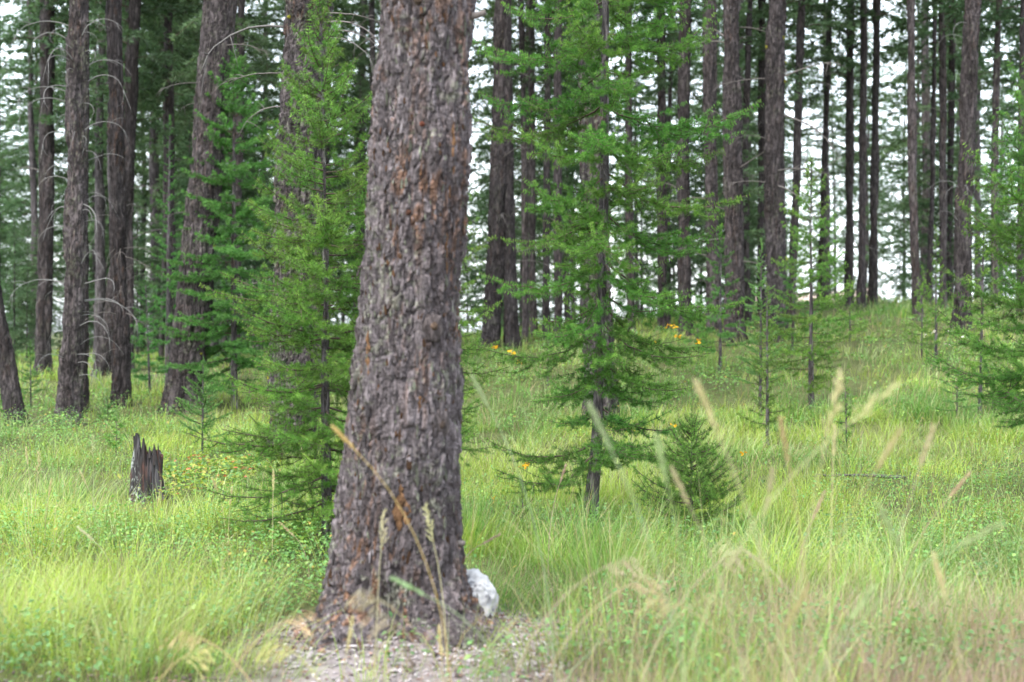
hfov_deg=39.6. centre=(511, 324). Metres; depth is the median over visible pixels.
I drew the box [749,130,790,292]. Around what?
young conifer
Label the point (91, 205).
conifer tree
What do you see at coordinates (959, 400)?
fir sapling
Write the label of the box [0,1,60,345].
conifer tree
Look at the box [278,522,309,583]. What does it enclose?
grass stem
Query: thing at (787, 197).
conifer tree
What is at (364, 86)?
conifer tree
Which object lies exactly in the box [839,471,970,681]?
grass stem
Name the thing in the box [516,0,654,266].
conifer tree
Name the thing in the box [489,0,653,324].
conifer tree
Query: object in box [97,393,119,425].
fir sapling
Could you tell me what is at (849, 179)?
conifer tree
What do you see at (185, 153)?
conifer tree
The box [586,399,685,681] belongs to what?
grass stem
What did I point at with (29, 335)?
young conifer
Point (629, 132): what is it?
conifer tree
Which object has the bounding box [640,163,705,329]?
young conifer
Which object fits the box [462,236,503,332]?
young conifer
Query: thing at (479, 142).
conifer tree
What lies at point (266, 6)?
conifer tree
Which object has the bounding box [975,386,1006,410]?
fir sapling
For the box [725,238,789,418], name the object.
fir sapling
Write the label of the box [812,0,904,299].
conifer tree
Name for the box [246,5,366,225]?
conifer tree
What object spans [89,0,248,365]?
conifer tree
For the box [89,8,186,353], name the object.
conifer tree
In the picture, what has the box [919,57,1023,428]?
young larch
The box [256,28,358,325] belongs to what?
conifer tree
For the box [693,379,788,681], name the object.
grass stem
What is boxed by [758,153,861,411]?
young larch
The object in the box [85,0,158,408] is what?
conifer tree
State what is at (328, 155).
conifer tree
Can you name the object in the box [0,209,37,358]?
young conifer
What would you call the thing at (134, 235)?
conifer tree
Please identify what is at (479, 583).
rock
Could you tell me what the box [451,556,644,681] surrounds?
grass stem
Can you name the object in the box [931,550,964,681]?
grass stem
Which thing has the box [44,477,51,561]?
grass stem
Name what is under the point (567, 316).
conifer tree
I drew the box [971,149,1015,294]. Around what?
young conifer
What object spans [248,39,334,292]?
conifer tree
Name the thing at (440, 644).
grass stem
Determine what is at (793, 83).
conifer tree
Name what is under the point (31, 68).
conifer tree
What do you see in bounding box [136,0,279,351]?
conifer tree
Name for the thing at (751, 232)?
young conifer
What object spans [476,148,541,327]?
young conifer
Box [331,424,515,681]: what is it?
grass stem
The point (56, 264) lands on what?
conifer tree
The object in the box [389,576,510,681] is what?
grass stem
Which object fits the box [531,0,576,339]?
conifer tree
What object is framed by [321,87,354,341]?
conifer tree
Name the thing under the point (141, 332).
young conifer
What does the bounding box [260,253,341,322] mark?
young conifer
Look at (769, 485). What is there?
grass stem
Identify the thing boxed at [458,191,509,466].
young larch
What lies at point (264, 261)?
young conifer
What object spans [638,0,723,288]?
conifer tree
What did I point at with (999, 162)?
conifer tree
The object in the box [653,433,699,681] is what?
grass stem
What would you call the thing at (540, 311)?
young conifer
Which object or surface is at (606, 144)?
young larch
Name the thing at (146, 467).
tree stump
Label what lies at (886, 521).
grass stem
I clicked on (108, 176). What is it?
conifer tree
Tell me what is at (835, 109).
conifer tree
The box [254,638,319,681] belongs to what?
grass stem
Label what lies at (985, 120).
conifer tree
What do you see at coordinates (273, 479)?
grass stem
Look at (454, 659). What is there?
dry grass
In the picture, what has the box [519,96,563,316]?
conifer tree
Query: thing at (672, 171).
conifer tree
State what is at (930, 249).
conifer tree
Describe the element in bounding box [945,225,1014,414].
larch sapling
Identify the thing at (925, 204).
young conifer
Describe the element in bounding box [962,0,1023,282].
conifer tree
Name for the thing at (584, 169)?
conifer tree
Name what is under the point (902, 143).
conifer tree
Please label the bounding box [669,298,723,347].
larch sapling
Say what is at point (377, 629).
grass stem
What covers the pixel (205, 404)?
fir sapling
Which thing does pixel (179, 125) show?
conifer tree
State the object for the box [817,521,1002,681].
grass stem
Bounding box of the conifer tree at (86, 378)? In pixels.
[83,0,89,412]
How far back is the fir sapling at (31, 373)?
24.99 m
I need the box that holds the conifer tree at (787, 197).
[784,127,810,300]
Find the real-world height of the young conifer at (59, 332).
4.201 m
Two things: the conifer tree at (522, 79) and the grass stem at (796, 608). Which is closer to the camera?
the grass stem at (796, 608)
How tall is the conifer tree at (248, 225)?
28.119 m
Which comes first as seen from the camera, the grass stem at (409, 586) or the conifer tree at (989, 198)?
the grass stem at (409, 586)
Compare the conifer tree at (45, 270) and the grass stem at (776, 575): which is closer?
the grass stem at (776, 575)
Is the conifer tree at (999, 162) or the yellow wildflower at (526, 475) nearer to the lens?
the yellow wildflower at (526, 475)
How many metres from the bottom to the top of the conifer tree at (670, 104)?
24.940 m
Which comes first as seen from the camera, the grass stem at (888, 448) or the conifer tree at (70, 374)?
the grass stem at (888, 448)
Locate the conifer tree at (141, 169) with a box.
[55,0,186,305]
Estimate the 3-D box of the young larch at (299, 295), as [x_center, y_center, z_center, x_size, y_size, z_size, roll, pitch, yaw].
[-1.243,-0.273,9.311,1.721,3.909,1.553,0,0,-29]
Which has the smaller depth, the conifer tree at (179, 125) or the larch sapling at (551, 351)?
the larch sapling at (551, 351)
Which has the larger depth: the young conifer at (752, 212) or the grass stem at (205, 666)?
the young conifer at (752, 212)
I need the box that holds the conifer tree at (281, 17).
[255,0,367,335]
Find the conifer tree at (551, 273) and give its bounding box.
[514,5,579,320]
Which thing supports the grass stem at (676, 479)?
on the ground at (710, 391)
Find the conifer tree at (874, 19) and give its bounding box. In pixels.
[807,0,938,306]
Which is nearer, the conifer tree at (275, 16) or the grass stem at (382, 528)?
the grass stem at (382, 528)
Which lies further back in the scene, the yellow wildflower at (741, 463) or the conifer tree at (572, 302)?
the conifer tree at (572, 302)
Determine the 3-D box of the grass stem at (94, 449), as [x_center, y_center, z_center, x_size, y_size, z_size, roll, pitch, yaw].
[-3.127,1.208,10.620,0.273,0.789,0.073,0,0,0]
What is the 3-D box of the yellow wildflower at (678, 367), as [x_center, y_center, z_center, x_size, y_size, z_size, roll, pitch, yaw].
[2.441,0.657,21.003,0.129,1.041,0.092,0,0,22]
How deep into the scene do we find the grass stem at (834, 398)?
3.49 m
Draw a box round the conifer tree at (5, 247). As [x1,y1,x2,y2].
[1,193,25,324]
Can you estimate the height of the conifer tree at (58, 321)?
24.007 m
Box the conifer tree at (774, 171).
[714,0,848,343]
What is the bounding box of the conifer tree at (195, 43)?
[141,0,249,191]
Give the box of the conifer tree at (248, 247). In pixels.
[245,2,276,350]
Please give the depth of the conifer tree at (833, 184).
97.06 m
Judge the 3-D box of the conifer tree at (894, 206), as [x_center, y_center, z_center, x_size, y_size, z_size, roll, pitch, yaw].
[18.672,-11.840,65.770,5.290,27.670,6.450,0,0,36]
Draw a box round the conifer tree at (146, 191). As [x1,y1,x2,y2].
[134,1,231,303]
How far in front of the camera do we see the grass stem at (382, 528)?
5.62 m
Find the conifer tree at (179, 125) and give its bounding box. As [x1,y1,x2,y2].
[89,0,198,361]
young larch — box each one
[158,45,278,409]
[183,0,372,570]
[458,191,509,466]
[472,0,763,522]
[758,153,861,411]
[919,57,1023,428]
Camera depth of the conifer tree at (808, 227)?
92.36 m
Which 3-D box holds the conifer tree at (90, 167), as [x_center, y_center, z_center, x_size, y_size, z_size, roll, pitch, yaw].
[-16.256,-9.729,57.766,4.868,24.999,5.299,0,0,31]
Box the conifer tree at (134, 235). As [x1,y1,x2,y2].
[58,19,149,352]
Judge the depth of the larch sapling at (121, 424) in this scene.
17.24 m
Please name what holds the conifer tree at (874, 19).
on the ground at (710, 391)
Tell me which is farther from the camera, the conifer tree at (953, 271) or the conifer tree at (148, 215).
the conifer tree at (148, 215)
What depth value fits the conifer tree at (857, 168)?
79.19 m
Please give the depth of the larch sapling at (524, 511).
9.63 m
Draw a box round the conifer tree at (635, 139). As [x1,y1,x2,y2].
[577,2,676,318]
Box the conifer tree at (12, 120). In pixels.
[0,0,108,315]
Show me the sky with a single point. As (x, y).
(7, 8)
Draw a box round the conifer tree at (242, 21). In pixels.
[162,0,286,373]
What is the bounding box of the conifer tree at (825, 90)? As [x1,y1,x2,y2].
[784,0,896,305]
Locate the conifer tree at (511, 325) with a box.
[497,0,566,349]
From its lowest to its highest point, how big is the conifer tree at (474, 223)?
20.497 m
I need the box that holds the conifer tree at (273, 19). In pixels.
[243,4,336,231]
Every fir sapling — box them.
[18,340,47,407]
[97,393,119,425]
[170,356,233,456]
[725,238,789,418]
[928,366,980,418]
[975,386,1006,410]
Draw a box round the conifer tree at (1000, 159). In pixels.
[974,22,1019,297]
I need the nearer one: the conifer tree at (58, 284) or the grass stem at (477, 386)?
the grass stem at (477, 386)
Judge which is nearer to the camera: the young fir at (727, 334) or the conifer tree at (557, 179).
the young fir at (727, 334)
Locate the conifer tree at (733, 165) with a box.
[669,0,765,342]
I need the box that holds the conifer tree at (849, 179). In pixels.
[814,2,867,305]
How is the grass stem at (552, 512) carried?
on the ground at (710, 391)
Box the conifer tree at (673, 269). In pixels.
[633,9,698,309]
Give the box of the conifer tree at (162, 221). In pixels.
[134,61,231,325]
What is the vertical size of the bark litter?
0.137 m
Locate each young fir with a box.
[130,270,169,394]
[139,114,183,385]
[330,270,357,395]
[681,227,754,371]
[769,226,821,349]
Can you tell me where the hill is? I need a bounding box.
[756,287,882,301]
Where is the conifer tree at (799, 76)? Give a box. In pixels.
[721,0,868,320]
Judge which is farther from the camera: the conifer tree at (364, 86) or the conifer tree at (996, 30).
the conifer tree at (364, 86)
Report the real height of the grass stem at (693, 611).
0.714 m
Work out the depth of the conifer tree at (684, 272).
30.89 m
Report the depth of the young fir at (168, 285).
26.97 m
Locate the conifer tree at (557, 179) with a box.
[549,0,575,345]
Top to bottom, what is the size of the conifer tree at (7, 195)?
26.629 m
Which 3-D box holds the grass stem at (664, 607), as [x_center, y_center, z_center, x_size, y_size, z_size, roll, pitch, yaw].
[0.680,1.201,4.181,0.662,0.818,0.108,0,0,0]
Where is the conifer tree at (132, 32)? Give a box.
[47,0,200,375]
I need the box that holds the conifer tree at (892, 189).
[856,1,954,302]
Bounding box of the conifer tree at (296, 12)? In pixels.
[200,0,378,466]
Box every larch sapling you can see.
[105,407,129,455]
[504,485,548,542]
[533,325,561,385]
[630,403,750,539]
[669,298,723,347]
[736,283,792,444]
[822,376,858,451]
[832,274,875,341]
[900,266,942,358]
[916,225,958,356]
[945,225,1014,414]
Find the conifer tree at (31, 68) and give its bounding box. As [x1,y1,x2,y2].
[0,0,95,345]
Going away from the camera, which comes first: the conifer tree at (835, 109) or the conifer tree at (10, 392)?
the conifer tree at (10, 392)
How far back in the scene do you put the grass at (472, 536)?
7.67 m
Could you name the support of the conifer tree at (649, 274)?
on the ground at (710, 391)
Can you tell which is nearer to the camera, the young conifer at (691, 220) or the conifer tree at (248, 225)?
the young conifer at (691, 220)
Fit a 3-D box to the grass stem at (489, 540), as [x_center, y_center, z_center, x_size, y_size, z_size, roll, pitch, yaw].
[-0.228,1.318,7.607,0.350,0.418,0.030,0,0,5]
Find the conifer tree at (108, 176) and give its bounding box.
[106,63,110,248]
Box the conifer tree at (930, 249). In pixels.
[917,4,952,306]
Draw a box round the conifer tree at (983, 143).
[897,3,1014,232]
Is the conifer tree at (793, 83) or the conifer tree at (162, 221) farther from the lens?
the conifer tree at (162, 221)
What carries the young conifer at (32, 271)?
on the ground at (710, 391)
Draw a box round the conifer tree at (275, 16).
[237,1,281,344]
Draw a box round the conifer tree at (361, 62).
[329,0,380,163]
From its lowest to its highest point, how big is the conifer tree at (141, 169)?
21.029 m
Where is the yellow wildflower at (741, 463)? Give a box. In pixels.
[739,451,746,480]
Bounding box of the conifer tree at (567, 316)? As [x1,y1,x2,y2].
[535,0,610,319]
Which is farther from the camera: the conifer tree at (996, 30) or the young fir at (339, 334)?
the conifer tree at (996, 30)
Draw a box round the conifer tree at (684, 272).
[644,0,706,335]
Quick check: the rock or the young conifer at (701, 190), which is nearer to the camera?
the rock
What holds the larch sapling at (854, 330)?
on the ground at (710, 391)
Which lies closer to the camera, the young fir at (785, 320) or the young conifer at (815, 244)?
the young fir at (785, 320)
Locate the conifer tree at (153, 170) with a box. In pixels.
[59,0,201,354]
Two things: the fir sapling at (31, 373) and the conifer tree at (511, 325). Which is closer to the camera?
the fir sapling at (31, 373)
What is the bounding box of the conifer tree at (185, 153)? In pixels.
[136,0,258,301]
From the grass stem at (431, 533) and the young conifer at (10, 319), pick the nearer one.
the grass stem at (431, 533)
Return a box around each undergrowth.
[0,294,1022,450]
[0,322,1023,621]
[0,497,1023,681]
[101,642,233,673]
[118,448,282,500]
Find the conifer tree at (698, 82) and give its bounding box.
[672,0,757,187]
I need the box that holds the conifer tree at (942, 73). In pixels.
[878,0,1003,310]
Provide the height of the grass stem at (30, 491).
0.765 m
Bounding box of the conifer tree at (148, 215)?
[136,103,164,345]
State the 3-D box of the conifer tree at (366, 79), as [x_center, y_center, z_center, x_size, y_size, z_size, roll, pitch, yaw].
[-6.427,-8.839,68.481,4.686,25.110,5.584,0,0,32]
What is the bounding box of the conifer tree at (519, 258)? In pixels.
[514,140,552,322]
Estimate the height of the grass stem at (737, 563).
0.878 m
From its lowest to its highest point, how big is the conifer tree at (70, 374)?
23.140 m
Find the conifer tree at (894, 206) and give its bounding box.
[853,0,984,296]
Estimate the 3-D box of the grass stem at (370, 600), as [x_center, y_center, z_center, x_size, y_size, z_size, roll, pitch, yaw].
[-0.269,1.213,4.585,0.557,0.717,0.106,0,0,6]
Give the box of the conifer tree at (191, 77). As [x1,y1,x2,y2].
[124,0,282,358]
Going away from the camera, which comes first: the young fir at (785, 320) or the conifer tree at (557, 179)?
the young fir at (785, 320)
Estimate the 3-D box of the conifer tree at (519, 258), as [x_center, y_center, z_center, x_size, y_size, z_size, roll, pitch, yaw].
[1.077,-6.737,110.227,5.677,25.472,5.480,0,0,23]
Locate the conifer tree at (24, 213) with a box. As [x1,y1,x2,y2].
[0,0,90,346]
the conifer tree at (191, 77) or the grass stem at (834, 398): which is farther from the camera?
the conifer tree at (191, 77)
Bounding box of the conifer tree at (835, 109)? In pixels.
[784,0,889,300]
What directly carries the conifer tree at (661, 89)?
on the ground at (710, 391)
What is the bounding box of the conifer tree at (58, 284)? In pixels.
[13,59,66,303]
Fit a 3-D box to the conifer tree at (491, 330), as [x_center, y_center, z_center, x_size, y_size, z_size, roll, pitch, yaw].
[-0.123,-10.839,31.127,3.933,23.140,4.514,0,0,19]
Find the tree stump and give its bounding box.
[127,433,167,502]
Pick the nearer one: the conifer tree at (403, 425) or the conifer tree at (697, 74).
the conifer tree at (403, 425)
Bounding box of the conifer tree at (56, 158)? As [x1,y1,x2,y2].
[0,12,98,244]
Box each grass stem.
[25,446,41,554]
[31,451,40,552]
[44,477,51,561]
[76,526,119,588]
[78,469,105,538]
[87,435,96,534]
[157,645,215,681]
[159,630,250,681]
[211,477,231,550]
[226,611,321,681]
[228,486,232,556]
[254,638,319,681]
[272,470,274,567]
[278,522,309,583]
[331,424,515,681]
[342,616,354,681]
[344,589,445,681]
[353,509,395,681]
[358,610,437,681]
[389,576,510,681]
[419,503,477,681]
[437,624,442,679]
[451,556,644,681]
[465,533,500,557]
[470,373,620,681]
[541,463,566,574]
[544,574,671,681]
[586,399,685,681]
[635,594,758,681]
[640,593,735,681]
[642,548,763,681]
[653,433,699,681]
[669,465,745,681]
[682,382,899,681]
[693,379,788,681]
[707,538,833,681]
[744,466,775,681]
[745,490,826,675]
[755,581,812,681]
[778,415,814,681]
[778,423,934,681]
[789,369,843,681]
[792,426,901,681]
[813,584,876,681]
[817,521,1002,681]
[829,423,870,681]
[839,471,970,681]
[876,502,946,681]
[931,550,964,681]
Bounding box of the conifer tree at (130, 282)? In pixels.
[37,0,202,369]
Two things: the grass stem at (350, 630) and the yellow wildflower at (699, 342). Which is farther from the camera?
the yellow wildflower at (699, 342)
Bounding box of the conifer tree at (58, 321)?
[1,124,59,345]
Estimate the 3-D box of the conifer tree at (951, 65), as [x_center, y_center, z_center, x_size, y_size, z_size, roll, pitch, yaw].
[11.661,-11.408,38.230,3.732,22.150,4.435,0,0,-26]
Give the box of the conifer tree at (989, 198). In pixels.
[972,75,1015,298]
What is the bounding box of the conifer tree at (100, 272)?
[12,0,162,359]
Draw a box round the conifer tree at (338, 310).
[330,156,350,336]
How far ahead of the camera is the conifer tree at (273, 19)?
49.31 m
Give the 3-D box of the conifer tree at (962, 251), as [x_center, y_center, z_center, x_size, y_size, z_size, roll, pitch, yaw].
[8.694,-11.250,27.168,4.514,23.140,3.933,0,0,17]
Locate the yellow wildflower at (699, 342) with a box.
[694,339,700,401]
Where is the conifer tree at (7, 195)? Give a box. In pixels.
[0,3,30,323]
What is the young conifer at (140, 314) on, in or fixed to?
on the ground at (710, 391)
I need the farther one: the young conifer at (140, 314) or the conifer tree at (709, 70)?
the young conifer at (140, 314)
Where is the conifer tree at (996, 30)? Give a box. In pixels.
[926,0,1019,314]
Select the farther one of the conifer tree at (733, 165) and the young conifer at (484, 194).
the young conifer at (484, 194)
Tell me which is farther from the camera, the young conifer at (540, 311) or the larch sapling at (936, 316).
the young conifer at (540, 311)
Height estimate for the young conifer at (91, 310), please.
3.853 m
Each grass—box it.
[0,292,1023,442]
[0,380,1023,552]
[0,458,1023,681]
[0,540,1023,681]
[109,603,688,681]
[467,451,1016,681]
[514,521,1023,681]
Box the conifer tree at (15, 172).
[0,64,30,321]
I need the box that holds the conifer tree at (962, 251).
[927,0,999,334]
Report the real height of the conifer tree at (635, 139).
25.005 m
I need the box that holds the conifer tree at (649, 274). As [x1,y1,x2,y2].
[609,52,671,314]
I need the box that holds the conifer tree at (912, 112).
[906,0,927,320]
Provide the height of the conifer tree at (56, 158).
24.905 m
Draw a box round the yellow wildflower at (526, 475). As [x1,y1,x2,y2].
[522,463,529,499]
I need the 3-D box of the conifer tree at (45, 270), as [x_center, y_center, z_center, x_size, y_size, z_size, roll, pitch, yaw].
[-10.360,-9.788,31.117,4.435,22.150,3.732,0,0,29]
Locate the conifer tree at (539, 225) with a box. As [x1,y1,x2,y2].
[467,0,624,325]
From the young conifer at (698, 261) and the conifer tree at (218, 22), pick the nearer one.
the conifer tree at (218, 22)
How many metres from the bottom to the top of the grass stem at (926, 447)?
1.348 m
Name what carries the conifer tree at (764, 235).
on the ground at (710, 391)
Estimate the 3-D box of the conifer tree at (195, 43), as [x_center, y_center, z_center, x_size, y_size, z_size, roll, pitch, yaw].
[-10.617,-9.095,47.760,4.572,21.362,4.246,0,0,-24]
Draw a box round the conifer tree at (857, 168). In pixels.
[814,0,903,262]
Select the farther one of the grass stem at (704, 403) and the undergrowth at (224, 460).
the undergrowth at (224, 460)
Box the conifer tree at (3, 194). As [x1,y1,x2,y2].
[0,38,30,294]
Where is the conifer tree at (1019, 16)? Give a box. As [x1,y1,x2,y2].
[938,0,1023,318]
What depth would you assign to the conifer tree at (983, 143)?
68.75 m
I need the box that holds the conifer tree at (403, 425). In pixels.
[299,0,510,652]
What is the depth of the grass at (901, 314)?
23.94 m
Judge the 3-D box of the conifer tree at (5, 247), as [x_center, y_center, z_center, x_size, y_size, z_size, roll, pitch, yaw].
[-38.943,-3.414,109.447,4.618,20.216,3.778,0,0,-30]
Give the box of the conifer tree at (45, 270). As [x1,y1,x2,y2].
[0,0,127,377]
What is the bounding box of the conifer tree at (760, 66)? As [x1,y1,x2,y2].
[716,0,822,317]
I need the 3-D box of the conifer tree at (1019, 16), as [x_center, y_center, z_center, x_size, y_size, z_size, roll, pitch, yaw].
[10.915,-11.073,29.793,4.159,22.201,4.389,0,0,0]
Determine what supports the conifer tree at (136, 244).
on the ground at (710, 391)
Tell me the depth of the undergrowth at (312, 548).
10.62 m
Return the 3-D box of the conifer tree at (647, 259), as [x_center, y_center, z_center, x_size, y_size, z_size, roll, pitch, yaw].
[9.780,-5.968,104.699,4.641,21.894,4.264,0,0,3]
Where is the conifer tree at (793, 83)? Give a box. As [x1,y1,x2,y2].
[743,0,856,239]
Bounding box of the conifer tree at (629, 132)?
[562,0,702,332]
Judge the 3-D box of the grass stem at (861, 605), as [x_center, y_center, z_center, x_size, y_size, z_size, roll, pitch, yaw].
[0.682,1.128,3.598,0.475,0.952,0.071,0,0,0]
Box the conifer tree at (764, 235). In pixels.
[723,44,800,305]
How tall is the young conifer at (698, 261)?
6.826 m
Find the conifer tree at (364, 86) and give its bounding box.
[325,0,380,314]
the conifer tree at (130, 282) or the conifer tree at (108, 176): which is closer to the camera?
the conifer tree at (130, 282)
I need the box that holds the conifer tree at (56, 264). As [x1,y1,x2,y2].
[53,32,149,340]
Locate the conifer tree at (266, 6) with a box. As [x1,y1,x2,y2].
[229,0,331,350]
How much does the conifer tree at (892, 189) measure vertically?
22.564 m
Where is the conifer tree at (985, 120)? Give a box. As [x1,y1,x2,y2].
[957,0,1020,206]
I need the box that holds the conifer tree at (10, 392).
[0,281,29,427]
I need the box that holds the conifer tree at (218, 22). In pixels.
[156,0,271,414]
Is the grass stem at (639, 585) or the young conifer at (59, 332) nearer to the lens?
the grass stem at (639, 585)
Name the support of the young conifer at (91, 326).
on the ground at (710, 391)
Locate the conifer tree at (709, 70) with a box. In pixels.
[659,0,746,336]
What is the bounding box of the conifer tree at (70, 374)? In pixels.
[7,0,143,426]
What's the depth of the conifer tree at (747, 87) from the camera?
32.94 m
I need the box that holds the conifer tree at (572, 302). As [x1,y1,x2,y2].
[519,3,624,318]
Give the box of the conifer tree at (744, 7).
[690,0,807,272]
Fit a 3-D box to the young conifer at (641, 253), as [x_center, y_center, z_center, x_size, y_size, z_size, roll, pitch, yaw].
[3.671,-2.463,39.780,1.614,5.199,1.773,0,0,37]
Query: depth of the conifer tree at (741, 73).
55.89 m
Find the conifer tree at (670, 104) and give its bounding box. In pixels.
[615,0,723,298]
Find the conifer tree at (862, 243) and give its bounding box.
[856,0,879,310]
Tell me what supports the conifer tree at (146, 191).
on the ground at (710, 391)
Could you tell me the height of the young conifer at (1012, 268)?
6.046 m
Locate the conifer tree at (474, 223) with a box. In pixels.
[460,48,488,331]
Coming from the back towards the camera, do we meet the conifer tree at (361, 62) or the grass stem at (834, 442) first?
the conifer tree at (361, 62)
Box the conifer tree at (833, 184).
[799,38,877,300]
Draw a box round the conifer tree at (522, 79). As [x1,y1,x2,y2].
[468,0,574,341]
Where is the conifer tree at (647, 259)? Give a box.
[618,122,671,310]
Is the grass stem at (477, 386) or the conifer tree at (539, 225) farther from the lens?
the conifer tree at (539, 225)
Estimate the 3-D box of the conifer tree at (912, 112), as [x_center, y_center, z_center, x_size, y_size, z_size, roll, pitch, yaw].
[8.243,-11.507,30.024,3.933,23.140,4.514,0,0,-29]
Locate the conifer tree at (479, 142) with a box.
[468,0,579,326]
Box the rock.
[466,568,498,616]
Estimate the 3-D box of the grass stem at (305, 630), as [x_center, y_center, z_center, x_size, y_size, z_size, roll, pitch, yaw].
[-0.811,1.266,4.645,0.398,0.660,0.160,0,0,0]
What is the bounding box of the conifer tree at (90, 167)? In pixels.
[53,4,162,325]
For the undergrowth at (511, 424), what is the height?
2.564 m
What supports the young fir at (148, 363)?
on the ground at (710, 391)
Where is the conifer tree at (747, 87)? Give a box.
[723,0,760,323]
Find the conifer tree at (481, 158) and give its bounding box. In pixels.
[460,3,540,329]
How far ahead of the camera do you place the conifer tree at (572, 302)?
65.35 m
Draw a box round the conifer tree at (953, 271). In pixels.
[899,40,999,299]
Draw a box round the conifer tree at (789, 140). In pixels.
[717,0,811,305]
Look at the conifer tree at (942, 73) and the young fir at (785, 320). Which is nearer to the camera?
the young fir at (785, 320)
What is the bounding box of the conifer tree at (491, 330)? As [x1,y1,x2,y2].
[479,0,532,351]
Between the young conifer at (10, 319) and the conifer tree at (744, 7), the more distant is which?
the young conifer at (10, 319)
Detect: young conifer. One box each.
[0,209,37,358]
[3,229,31,350]
[4,228,54,361]
[15,219,62,351]
[18,231,56,352]
[51,273,64,351]
[56,272,94,344]
[88,252,94,349]
[106,191,159,354]
[133,154,183,338]
[134,246,149,351]
[134,307,146,351]
[139,114,230,344]
[147,184,183,341]
[160,176,227,324]
[210,182,248,365]
[218,151,273,356]
[244,199,274,354]
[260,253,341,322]
[329,195,366,321]
[459,203,484,332]
[460,101,529,334]
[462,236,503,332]
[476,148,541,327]
[536,270,554,325]
[611,151,667,319]
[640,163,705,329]
[649,141,721,300]
[666,103,723,314]
[671,82,758,314]
[673,45,766,326]
[704,153,765,303]
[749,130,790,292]
[804,206,837,298]
[878,200,921,302]
[898,93,981,302]
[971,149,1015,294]
[972,184,1015,294]
[978,176,1016,298]
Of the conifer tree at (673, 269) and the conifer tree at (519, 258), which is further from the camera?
the conifer tree at (519, 258)
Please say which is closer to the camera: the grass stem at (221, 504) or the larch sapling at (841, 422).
the grass stem at (221, 504)
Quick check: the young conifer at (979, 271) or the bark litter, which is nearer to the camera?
the bark litter
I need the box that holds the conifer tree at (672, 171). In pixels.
[648,77,703,239]
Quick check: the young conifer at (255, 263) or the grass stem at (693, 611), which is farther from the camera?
the young conifer at (255, 263)
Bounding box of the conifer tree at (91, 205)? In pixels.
[26,1,148,350]
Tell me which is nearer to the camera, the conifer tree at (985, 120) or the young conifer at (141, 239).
the young conifer at (141, 239)
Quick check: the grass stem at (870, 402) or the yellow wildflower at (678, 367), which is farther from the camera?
the yellow wildflower at (678, 367)
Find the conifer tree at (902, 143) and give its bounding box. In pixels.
[839,0,1017,298]
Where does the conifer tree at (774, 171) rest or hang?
on the ground at (710, 391)
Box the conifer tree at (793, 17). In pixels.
[717,0,856,170]
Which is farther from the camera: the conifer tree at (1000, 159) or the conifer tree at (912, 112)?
the conifer tree at (1000, 159)
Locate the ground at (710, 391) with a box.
[0,303,1023,681]
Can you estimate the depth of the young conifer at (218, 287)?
33.26 m
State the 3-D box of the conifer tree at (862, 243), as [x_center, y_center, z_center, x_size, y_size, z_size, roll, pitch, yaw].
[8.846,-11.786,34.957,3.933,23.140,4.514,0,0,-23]
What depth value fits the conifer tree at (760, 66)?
34.92 m
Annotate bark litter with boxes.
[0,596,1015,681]
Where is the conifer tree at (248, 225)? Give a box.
[160,31,271,345]
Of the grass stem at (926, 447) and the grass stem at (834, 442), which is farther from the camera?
the grass stem at (834, 442)
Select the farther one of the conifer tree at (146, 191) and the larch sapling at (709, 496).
the conifer tree at (146, 191)
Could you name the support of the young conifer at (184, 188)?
on the ground at (710, 391)
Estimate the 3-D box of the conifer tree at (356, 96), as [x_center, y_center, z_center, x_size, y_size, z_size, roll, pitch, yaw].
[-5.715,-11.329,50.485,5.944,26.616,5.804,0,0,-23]
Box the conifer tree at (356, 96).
[325,0,378,333]
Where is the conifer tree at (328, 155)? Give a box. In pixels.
[250,0,375,334]
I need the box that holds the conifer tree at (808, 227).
[786,90,841,303]
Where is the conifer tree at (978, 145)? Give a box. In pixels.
[915,0,1018,298]
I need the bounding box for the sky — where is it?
[0,0,1019,332]
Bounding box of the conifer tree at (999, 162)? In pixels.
[972,34,1016,295]
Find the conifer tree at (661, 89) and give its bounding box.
[609,0,723,330]
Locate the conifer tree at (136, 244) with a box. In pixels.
[89,176,149,351]
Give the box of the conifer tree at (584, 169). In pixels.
[578,0,619,426]
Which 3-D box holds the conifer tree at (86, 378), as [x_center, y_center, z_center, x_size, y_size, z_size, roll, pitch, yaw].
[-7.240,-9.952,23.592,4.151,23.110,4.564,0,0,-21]
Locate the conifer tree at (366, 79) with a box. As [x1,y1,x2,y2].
[340,0,379,194]
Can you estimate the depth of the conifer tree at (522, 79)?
33.93 m
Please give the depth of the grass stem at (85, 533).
7.99 m
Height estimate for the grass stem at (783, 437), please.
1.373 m
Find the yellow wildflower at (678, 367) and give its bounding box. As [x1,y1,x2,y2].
[674,335,680,403]
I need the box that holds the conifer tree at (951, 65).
[880,0,1019,304]
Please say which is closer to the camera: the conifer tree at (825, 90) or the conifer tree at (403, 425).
the conifer tree at (403, 425)
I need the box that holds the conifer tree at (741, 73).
[689,0,814,283]
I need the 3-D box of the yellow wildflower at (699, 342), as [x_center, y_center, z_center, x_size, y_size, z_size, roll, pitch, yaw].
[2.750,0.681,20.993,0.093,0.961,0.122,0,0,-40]
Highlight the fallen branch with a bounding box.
[816,474,905,480]
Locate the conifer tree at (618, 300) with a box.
[609,124,649,315]
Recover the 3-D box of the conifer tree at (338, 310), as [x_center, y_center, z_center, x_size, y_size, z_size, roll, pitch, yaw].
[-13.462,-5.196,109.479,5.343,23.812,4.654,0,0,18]
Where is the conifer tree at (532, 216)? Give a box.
[514,0,572,336]

